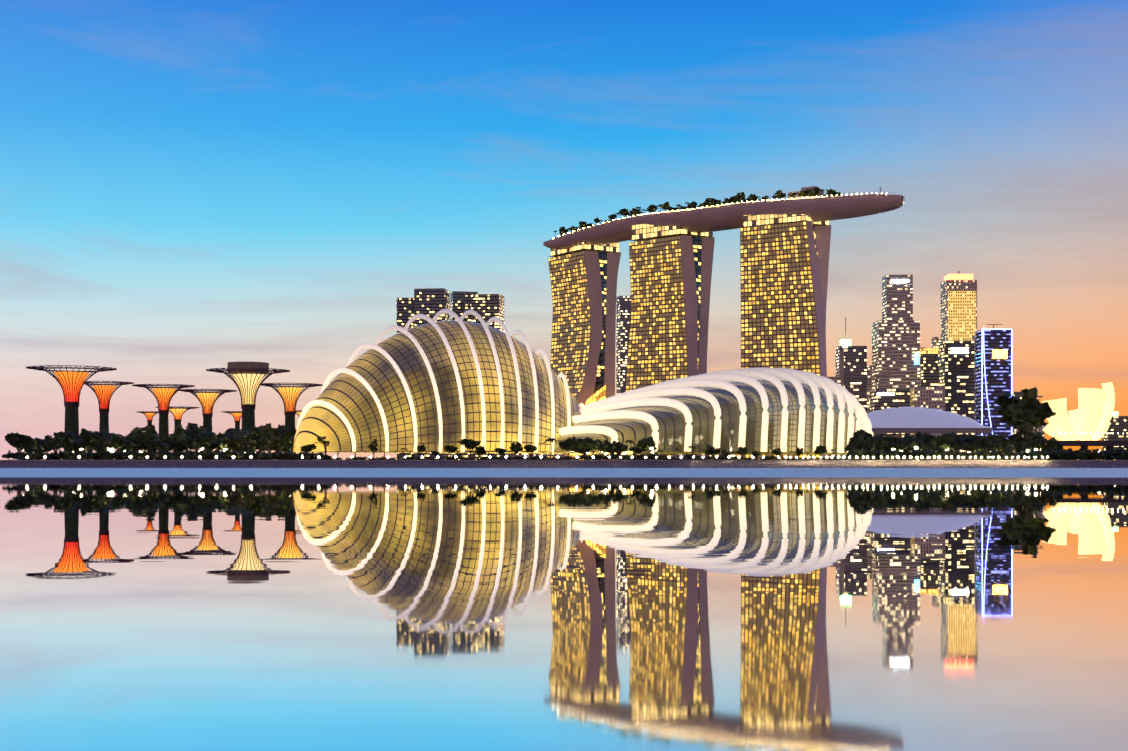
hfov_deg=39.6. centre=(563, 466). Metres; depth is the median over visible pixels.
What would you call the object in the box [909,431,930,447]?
bay tree
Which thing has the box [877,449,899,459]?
garden shrub
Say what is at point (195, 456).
garden shrub
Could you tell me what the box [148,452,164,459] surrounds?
garden shrub
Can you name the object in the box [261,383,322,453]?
supertree
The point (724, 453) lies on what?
tree
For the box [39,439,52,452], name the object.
garden tree
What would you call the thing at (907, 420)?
expo hall scallop roof
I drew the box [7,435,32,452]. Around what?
garden tree
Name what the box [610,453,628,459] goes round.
garden shrub
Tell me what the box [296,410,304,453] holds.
supertree
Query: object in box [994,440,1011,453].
bay tree
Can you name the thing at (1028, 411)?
rain tree
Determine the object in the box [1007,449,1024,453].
garden shrub
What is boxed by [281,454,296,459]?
garden shrub
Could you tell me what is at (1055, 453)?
garden shrub
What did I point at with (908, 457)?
garden shrub
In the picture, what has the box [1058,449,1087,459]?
garden shrub
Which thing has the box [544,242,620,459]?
mbs tower
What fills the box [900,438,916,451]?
bay tree
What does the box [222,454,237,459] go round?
garden shrub
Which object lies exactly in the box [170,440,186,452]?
garden tree
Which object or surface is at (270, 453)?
garden shrub
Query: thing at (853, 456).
garden shrub
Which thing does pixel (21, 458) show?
garden shrub
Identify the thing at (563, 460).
promenade kerb
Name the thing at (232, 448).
garden tree
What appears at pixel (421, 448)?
tree
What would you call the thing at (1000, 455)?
garden shrub
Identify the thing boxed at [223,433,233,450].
garden tree
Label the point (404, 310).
mbfc tower
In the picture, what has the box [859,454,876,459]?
garden shrub
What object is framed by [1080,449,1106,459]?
garden shrub
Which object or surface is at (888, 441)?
bay tree
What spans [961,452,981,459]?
garden shrub
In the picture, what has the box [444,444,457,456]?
tree
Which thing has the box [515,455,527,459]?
garden shrub
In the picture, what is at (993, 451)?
garden shrub
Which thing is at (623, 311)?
tower
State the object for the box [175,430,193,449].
garden tree
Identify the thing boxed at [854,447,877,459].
garden shrub
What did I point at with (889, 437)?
bay tree
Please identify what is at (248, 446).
garden tree
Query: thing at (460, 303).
mbfc tower
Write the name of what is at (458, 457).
garden shrub
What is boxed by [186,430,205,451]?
garden tree
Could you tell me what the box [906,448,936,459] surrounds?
garden shrub
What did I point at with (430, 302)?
mbfc tower
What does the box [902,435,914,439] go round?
bay tree
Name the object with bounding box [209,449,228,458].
garden shrub
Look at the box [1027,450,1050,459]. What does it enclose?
garden shrub
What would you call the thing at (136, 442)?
garden tree
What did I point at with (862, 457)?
promenade lamps
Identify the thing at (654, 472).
channel water
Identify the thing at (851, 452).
garden shrub
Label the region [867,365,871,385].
skyscraper
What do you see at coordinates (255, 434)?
garden tree
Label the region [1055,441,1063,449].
bay tree
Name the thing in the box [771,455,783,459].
garden shrub
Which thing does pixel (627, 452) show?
garden pavilion
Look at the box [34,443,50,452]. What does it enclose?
garden tree
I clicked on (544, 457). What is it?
garden shrub
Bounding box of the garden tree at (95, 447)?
[89,439,105,459]
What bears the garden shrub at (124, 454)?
on the ground
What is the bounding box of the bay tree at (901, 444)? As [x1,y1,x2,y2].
[894,439,910,451]
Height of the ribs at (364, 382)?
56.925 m
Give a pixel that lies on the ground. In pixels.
(563, 464)
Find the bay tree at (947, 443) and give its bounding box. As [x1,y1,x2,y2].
[940,435,957,459]
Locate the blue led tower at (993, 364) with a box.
[975,324,1011,452]
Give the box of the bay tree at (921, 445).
[913,443,923,451]
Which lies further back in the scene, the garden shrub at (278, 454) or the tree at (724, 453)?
the tree at (724, 453)
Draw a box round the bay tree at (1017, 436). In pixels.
[1008,432,1022,451]
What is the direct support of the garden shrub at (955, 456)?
on the ground
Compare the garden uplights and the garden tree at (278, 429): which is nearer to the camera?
the garden uplights
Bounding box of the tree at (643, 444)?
[635,437,655,455]
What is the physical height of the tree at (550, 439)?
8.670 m
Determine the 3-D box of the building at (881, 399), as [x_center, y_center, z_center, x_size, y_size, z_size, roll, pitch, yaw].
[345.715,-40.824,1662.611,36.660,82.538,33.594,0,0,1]
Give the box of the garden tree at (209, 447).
[203,430,214,451]
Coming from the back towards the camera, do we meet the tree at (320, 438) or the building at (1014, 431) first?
the building at (1014, 431)
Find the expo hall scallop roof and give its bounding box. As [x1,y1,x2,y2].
[867,407,991,432]
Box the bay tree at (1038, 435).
[1017,432,1046,451]
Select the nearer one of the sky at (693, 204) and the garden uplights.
the garden uplights
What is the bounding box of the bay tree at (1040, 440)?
[1033,439,1045,450]
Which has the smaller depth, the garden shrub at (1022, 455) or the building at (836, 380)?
the garden shrub at (1022, 455)
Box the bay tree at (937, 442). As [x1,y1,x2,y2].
[929,439,946,449]
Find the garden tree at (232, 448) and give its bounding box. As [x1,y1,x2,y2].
[227,445,242,452]
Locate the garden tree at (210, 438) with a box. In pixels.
[193,432,218,451]
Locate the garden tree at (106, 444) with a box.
[99,431,114,452]
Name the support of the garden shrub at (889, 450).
on the ground
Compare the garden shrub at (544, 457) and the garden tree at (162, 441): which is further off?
the garden tree at (162, 441)
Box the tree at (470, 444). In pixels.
[458,438,479,457]
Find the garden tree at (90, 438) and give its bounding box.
[77,428,100,451]
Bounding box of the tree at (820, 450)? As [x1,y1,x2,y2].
[814,445,827,455]
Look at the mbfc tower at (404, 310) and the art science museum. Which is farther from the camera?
the mbfc tower at (404, 310)
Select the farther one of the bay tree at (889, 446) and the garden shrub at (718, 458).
the bay tree at (889, 446)
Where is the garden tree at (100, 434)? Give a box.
[93,429,108,440]
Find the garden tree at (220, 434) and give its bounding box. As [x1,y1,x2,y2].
[213,432,233,444]
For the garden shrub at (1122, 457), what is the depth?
559.48 m
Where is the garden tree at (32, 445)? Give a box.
[19,438,40,452]
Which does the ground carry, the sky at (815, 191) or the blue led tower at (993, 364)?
the blue led tower at (993, 364)
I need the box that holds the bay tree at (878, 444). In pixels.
[867,439,887,451]
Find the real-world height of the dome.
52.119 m
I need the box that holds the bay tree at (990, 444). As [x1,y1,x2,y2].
[985,435,1001,450]
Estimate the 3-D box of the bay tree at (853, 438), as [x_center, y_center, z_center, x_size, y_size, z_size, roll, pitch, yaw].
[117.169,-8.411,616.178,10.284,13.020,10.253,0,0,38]
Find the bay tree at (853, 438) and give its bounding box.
[848,430,858,443]
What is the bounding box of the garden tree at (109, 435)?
[101,433,117,452]
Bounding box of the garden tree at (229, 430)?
[224,428,241,459]
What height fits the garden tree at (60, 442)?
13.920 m
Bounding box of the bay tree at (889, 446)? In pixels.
[884,443,899,451]
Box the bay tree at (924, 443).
[921,436,937,447]
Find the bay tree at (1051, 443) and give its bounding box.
[1040,437,1058,450]
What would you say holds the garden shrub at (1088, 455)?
on the ground
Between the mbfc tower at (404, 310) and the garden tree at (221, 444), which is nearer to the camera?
the garden tree at (221, 444)
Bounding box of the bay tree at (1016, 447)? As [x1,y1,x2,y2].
[1012,441,1022,450]
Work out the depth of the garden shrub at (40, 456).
561.10 m
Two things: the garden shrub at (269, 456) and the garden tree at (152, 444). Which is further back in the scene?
the garden tree at (152, 444)
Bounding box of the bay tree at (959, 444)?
[952,438,965,449]
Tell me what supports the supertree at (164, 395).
on the ground
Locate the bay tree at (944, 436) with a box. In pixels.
[937,432,965,440]
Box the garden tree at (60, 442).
[53,430,73,450]
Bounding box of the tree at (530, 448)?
[524,444,537,456]
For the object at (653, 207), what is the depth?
1343.15 m
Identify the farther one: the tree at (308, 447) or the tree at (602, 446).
the tree at (602, 446)
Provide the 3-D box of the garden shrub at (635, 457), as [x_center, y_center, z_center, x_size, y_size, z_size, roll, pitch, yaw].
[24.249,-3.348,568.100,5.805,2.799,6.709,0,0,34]
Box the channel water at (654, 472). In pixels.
[0,468,1127,477]
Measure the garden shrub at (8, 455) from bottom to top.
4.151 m
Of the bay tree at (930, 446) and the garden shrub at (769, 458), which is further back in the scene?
the bay tree at (930, 446)
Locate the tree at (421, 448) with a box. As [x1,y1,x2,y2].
[417,444,425,454]
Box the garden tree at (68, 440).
[61,432,82,451]
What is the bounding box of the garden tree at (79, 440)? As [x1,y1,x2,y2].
[73,439,84,451]
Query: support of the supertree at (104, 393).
on the ground
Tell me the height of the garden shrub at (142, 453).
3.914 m
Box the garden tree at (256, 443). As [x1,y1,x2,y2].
[253,439,270,452]
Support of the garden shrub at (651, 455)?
on the ground
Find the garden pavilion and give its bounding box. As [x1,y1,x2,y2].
[587,451,639,459]
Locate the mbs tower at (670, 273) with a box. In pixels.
[625,224,714,459]
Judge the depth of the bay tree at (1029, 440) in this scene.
628.27 m
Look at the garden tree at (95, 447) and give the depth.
602.90 m
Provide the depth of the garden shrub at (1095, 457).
559.92 m
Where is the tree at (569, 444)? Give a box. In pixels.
[559,436,578,455]
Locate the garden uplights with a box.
[81,447,1098,459]
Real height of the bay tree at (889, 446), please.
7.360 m
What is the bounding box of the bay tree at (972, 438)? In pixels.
[963,434,980,449]
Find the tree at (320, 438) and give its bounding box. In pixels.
[312,436,329,455]
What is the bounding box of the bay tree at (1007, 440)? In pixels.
[996,435,1015,452]
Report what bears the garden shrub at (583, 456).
on the ground
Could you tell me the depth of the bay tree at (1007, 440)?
613.48 m
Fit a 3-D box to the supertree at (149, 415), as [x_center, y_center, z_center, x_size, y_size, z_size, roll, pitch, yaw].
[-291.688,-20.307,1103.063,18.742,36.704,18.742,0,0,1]
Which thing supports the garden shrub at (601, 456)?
on the ground
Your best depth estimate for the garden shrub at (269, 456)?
560.23 m
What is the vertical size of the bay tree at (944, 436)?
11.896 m
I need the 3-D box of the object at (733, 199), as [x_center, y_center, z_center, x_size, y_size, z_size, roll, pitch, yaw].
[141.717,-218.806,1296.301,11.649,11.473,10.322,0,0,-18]
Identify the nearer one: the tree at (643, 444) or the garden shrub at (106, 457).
the garden shrub at (106, 457)
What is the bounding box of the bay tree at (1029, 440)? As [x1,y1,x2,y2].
[1019,435,1038,446]
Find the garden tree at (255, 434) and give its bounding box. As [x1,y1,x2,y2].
[249,423,274,452]
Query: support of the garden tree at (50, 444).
on the ground
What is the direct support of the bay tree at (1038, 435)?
on the ground
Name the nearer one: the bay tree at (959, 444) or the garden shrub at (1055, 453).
the garden shrub at (1055, 453)
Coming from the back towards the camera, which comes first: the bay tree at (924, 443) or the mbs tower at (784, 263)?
the mbs tower at (784, 263)
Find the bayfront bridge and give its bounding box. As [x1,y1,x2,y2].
[1057,440,1127,459]
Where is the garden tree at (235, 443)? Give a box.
[228,431,247,452]
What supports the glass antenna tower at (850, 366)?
on the ground
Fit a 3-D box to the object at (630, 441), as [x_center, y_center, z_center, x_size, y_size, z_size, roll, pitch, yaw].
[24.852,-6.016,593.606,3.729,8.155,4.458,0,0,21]
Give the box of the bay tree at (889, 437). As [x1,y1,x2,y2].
[883,435,896,440]
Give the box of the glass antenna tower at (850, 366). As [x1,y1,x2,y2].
[835,317,866,459]
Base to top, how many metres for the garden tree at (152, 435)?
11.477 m
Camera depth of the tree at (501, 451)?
569.11 m
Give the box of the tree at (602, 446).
[593,439,608,453]
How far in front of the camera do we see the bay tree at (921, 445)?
594.96 m
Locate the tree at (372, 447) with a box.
[368,439,379,457]
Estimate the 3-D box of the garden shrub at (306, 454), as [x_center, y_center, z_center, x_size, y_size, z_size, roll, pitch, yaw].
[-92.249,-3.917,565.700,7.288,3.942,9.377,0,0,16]
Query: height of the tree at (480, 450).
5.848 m
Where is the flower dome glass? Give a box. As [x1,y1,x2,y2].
[554,379,862,454]
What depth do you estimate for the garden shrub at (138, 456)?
561.56 m
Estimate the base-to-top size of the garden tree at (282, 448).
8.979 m
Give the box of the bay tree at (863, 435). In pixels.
[854,429,882,446]
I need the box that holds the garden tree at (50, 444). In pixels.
[44,433,61,451]
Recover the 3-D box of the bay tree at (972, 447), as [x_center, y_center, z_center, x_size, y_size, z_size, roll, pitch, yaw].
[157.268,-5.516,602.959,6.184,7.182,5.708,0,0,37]
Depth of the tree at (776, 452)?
580.00 m
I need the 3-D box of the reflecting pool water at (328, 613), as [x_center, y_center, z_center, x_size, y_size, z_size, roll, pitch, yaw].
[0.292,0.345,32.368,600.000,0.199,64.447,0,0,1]
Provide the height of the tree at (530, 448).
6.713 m
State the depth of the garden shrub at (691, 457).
564.83 m
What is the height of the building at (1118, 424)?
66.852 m
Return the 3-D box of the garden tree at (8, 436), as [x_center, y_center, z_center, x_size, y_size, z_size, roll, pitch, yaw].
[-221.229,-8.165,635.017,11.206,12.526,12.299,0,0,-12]
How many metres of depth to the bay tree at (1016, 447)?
601.92 m
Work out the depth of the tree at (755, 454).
587.36 m
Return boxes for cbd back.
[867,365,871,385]
[932,337,940,347]
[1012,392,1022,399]
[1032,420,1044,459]
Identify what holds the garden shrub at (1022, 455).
on the ground
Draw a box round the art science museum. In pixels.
[1042,382,1114,440]
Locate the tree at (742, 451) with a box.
[736,446,747,459]
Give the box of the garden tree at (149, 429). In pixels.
[131,425,158,450]
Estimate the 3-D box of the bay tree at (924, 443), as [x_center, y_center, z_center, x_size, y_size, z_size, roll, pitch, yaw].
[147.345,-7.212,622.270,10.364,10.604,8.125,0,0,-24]
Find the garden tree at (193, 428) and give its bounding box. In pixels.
[186,422,212,449]
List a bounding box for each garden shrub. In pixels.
[1,450,26,459]
[12,452,30,459]
[23,451,42,459]
[32,452,50,459]
[49,451,64,459]
[61,449,88,459]
[63,454,77,459]
[82,454,95,459]
[87,449,107,459]
[88,452,101,459]
[102,454,116,459]
[107,450,123,459]
[115,449,143,459]
[126,453,144,459]
[127,451,149,459]
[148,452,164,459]
[156,454,170,459]
[168,449,191,459]
[177,452,191,459]
[184,452,198,459]
[191,450,209,459]
[197,451,214,459]
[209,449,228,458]
[213,449,236,459]
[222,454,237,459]
[234,451,252,459]
[241,449,264,459]
[256,454,274,459]
[262,451,278,459]
[273,450,292,459]
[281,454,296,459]
[297,451,318,459]
[308,452,325,459]
[450,455,463,459]
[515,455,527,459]
[535,455,546,459]
[564,456,575,459]
[577,453,590,459]
[586,453,598,459]
[592,452,609,459]
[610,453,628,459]
[624,454,638,459]
[647,452,658,458]
[688,455,700,459]
[713,455,723,459]
[734,456,744,459]
[764,456,775,459]
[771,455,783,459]
[844,453,857,459]
[849,450,870,459]
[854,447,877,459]
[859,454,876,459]
[876,448,898,459]
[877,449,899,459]
[898,451,914,459]
[902,454,916,459]
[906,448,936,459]
[921,451,946,459]
[937,447,959,459]
[945,452,965,459]
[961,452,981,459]
[975,448,999,459]
[976,450,992,459]
[991,452,1013,459]
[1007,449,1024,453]
[1011,453,1029,459]
[1018,449,1043,459]
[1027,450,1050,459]
[1049,448,1076,459]
[1055,448,1076,459]
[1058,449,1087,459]
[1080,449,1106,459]
[1083,449,1099,459]
[1091,452,1107,459]
[1091,455,1101,459]
[1108,448,1127,459]
[1110,454,1127,459]
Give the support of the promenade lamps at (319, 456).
on the promenade kerb
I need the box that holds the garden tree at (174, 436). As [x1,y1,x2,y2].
[169,425,190,451]
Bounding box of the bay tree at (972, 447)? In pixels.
[966,443,980,452]
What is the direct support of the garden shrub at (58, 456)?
on the ground
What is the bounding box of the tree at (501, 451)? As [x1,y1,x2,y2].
[494,447,506,455]
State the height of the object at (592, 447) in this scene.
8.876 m
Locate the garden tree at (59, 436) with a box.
[56,432,78,450]
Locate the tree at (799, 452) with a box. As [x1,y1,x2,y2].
[796,447,803,456]
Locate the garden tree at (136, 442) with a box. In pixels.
[122,434,150,451]
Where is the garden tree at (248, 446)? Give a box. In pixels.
[241,440,255,452]
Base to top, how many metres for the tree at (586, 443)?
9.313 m
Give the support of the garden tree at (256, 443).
on the ground
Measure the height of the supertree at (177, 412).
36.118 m
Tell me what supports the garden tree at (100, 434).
on the ground
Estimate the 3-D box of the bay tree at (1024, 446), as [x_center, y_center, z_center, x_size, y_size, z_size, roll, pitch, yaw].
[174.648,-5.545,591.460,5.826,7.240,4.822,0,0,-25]
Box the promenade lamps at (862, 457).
[608,456,1047,459]
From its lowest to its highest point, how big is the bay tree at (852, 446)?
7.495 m
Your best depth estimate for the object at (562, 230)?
1428.92 m
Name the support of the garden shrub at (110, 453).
on the ground
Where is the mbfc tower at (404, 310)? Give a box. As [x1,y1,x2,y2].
[396,298,413,459]
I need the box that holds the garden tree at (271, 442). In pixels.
[259,432,283,452]
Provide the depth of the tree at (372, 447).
571.26 m
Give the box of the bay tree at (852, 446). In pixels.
[844,442,860,451]
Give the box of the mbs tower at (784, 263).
[740,214,830,459]
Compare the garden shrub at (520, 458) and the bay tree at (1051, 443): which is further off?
the bay tree at (1051, 443)
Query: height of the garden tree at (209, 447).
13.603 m
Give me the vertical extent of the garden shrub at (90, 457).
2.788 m
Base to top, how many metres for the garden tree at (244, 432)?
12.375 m
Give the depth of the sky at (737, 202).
1258.33 m
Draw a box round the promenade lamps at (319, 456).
[26,455,593,459]
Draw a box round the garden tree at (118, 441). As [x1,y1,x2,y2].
[109,436,132,450]
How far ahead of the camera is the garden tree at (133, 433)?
611.13 m
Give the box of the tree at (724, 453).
[722,449,728,457]
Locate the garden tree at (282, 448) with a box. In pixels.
[275,439,292,451]
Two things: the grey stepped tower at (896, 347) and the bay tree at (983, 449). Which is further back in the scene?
the grey stepped tower at (896, 347)
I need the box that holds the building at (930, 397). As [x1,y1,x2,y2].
[909,387,944,459]
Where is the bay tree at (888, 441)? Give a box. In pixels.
[879,438,891,450]
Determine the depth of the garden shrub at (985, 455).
562.65 m
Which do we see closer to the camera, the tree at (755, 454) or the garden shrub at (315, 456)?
the garden shrub at (315, 456)
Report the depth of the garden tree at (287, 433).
626.61 m
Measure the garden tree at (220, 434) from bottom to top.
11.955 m
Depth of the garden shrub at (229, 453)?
563.71 m
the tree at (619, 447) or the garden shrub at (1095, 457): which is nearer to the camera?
the garden shrub at (1095, 457)
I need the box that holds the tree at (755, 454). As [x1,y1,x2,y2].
[752,451,759,456]
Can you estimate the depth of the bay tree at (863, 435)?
607.32 m
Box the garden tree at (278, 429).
[272,424,286,459]
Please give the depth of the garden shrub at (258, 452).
569.97 m
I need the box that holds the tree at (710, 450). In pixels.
[704,445,720,455]
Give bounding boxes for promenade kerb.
[0,460,1127,460]
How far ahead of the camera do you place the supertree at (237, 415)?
1050.74 m
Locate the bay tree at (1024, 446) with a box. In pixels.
[1019,443,1034,451]
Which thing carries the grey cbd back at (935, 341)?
on the ground
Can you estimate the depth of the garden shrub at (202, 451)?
565.03 m
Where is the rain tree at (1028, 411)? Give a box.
[994,387,1056,437]
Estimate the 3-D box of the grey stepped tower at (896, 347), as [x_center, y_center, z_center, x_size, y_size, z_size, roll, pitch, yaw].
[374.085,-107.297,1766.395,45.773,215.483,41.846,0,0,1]
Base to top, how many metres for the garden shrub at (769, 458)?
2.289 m
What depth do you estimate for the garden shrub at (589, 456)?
565.02 m
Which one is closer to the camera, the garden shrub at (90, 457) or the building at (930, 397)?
the garden shrub at (90, 457)
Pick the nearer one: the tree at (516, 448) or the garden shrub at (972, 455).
the garden shrub at (972, 455)
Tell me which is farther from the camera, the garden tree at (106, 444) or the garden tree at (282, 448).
the garden tree at (106, 444)
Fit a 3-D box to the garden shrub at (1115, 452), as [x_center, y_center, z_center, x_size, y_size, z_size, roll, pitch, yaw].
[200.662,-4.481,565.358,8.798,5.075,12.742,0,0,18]
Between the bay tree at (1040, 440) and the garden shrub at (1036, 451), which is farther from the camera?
the bay tree at (1040, 440)
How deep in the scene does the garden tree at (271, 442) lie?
592.45 m
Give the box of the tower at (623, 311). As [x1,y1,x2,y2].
[616,296,630,394]
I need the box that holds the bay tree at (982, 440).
[974,434,995,445]
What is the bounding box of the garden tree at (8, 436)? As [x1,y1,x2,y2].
[4,432,24,451]
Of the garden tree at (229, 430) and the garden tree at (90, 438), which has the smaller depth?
the garden tree at (90, 438)
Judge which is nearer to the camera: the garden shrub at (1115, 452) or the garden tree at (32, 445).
the garden shrub at (1115, 452)
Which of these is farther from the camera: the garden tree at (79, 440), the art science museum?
the art science museum
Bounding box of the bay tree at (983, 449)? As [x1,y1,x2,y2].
[978,445,987,451]
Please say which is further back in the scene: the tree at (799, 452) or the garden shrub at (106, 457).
the tree at (799, 452)
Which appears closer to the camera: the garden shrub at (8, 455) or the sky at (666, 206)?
the garden shrub at (8, 455)
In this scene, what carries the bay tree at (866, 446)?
on the ground
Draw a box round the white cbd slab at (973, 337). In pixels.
[972,336,974,434]
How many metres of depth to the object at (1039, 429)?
2193.08 m
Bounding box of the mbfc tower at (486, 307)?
[471,294,503,459]
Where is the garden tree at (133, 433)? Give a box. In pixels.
[124,431,149,448]
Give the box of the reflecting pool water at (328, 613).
[0,477,1127,750]
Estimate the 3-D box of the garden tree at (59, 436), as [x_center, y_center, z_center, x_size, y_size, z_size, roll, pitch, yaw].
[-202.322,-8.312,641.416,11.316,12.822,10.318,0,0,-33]
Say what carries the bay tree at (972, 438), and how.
on the ground
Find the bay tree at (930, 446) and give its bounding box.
[924,442,936,459]
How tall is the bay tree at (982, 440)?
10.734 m
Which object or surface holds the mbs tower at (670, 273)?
on the ground
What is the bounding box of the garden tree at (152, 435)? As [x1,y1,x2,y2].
[148,433,158,438]
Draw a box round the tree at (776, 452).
[771,448,781,455]
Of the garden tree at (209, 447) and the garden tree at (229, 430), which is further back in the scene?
the garden tree at (229, 430)
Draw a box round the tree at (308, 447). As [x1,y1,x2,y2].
[301,444,316,451]
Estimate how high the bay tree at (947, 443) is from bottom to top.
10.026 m
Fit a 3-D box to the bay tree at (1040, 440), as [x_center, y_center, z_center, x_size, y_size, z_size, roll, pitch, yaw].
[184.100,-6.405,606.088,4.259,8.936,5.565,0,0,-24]
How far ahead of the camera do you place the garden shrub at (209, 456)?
564.61 m
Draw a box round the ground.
[0,461,1127,467]
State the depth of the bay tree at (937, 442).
597.76 m
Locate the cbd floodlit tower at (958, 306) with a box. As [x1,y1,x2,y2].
[941,271,976,341]
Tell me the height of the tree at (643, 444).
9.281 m
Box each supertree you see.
[26,365,116,451]
[83,381,133,459]
[132,384,194,459]
[137,411,157,452]
[155,406,199,451]
[179,389,236,459]
[206,362,289,451]
[221,411,241,452]
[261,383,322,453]
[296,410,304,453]
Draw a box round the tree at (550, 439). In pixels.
[544,438,556,457]
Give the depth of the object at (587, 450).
587.68 m
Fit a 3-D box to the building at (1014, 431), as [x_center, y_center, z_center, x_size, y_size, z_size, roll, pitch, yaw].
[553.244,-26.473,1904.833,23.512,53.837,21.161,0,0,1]
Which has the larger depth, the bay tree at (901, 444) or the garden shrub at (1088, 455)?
the bay tree at (901, 444)
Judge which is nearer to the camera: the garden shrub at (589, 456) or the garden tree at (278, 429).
the garden shrub at (589, 456)
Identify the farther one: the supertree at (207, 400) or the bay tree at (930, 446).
the supertree at (207, 400)
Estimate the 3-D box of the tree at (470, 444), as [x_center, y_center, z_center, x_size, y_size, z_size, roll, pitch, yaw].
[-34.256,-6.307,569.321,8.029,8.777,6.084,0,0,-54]
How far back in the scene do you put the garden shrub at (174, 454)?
565.13 m
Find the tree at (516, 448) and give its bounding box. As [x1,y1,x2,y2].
[510,442,522,456]
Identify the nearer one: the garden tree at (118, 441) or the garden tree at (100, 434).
the garden tree at (118, 441)
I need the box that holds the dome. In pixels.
[293,321,598,452]
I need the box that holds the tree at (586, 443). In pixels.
[576,437,596,453]
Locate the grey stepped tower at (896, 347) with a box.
[872,275,919,388]
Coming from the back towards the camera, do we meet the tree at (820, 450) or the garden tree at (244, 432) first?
the garden tree at (244, 432)
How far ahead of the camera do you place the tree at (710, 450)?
587.91 m
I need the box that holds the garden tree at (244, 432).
[238,430,249,451]
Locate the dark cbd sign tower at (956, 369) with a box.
[939,340,973,452]
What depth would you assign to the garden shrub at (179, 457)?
564.15 m
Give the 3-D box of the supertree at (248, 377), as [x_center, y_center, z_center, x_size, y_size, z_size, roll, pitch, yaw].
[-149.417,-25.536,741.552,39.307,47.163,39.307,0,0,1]
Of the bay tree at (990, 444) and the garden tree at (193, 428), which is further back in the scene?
the garden tree at (193, 428)
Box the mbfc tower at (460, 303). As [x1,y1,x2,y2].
[450,291,477,459]
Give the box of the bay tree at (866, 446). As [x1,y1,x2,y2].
[856,439,871,459]
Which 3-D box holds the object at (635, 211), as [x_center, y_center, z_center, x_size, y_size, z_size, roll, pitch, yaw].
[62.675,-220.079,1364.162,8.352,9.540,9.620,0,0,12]
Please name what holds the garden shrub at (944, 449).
on the ground
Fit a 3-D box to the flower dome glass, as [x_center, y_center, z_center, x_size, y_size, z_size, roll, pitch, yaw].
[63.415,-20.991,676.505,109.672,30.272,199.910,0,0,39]
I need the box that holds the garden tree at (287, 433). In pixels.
[280,428,296,453]
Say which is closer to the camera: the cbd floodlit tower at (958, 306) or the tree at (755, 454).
the tree at (755, 454)
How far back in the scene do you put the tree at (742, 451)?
586.65 m
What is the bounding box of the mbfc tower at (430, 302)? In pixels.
[414,288,449,459]
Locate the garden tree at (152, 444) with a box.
[144,437,158,452]
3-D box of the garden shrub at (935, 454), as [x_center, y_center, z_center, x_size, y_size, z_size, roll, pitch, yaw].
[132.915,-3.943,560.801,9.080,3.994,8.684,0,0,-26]
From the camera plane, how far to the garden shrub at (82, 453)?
564.29 m
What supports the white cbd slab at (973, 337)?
on the ground
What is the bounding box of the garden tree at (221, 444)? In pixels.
[210,436,228,451]
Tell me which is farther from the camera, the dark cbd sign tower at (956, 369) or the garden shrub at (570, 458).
the dark cbd sign tower at (956, 369)
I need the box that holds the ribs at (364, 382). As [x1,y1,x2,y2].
[297,309,601,453]
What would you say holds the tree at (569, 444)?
on the ground
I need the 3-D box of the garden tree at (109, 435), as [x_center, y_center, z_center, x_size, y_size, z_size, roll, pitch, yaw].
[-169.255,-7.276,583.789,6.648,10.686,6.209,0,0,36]
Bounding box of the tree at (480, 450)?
[474,446,486,456]
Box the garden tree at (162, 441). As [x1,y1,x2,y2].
[157,436,176,452]
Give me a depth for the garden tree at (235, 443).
652.56 m
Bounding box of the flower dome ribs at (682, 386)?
[505,367,872,454]
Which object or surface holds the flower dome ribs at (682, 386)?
on the flower dome glass
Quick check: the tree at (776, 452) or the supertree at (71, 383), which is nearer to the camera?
the tree at (776, 452)
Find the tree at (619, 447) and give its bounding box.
[610,440,627,453]
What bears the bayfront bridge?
on the ground
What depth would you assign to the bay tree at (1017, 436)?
648.00 m

